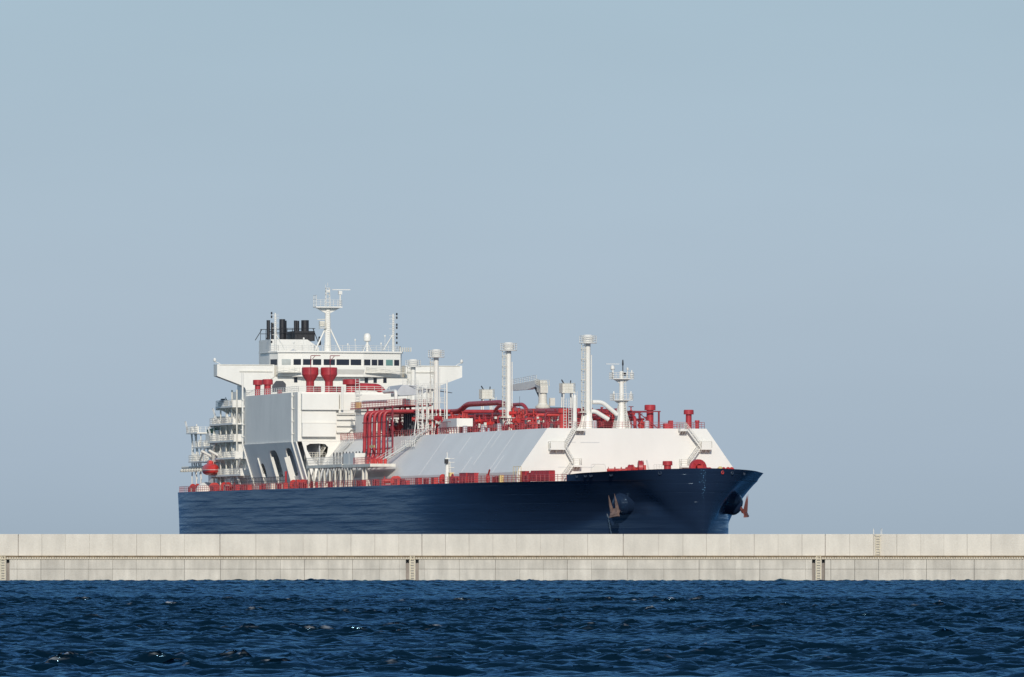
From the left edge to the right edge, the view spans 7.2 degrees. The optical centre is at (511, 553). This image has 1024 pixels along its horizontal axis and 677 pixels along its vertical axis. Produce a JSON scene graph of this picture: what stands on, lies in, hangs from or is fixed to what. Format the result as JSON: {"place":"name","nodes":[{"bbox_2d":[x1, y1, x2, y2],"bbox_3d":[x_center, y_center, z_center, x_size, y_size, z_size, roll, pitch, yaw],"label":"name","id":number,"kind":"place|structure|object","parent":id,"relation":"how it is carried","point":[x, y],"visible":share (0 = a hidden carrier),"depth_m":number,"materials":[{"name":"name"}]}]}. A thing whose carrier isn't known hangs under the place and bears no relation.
{"place":"outdoors","nodes":[
{"label":"outdoors","id":0,"kind":"place"},
{"bbox_2d":[0,578,1023,676],"bbox_3d":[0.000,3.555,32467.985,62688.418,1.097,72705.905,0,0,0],"label":"sea","id":1,"kind":"structure","parent":0,"point":[312,627],"depth_m":371.16,"materials":[{"name":"blue liquid"}]},
{"bbox_2d":[178,283,762,535],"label":"gas carrier","id":2,"kind":"object","parent":1,"relation":"on","point":[306,436],"visible":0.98,"depth_m":1493.25,"materials":[{"name":"blue paint"}]},
{"bbox_2d":[202,460,218,474],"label":"lifeboat","id":3,"kind":"object","parent":2,"relation":"hanging from","point":[209,468],"visible":1,"depth_m":1632.52,"materials":[{"name":"red plastic"}]},
{"bbox_2d":[608,494,619,517],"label":"ship anchor","id":4,"kind":"object","parent":2,"relation":"hanging from","point":[615,512],"visible":1,"depth_m":1386.35,"materials":[{"name":"metal"}]},
{"bbox_2d":[740,496,748,517],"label":"ship anchor","id":5,"kind":"object","parent":2,"relation":"hanging from","point":[744,511],"visible":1,"depth_m":1391.87,"materials":[{"name":"red metal"}]},
{"bbox_2d":[0,534,1023,580],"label":"breakwater","id":6,"kind":"object","parent":1,"relation":"in","point":[386,557],"visible":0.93,"depth_m":1071.02,"materials":[{"name":"concrete"}]},
{"bbox_2d":[410,555,414,579],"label":"wall ladder","id":7,"kind":"object","parent":6,"relation":"attached to","point":[410,567],"depth_m":1070.75,"materials":[{"name":"white metal"}]},
{"bbox_2d":[816,555,820,579],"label":"wall ladder","id":8,"kind":"object","parent":6,"relation":"attached to","point":[816,567],"depth_m":1070.75,"materials":[{"name":"white metal"}]},
{"bbox_2d":[873,528,881,555],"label":"wall ladder","id":9,"kind":"object","parent":6,"relation":"attached to","point":[879,535],"depth_m":1071.18,"materials":[{"name":"white metal"}]},
{"bbox_2d":[0,0,1023,533],"label":"sky","id":10,"kind":"structure","parent":0,"point":[797,226],"materials":[{"name":"blue"}]}
]}

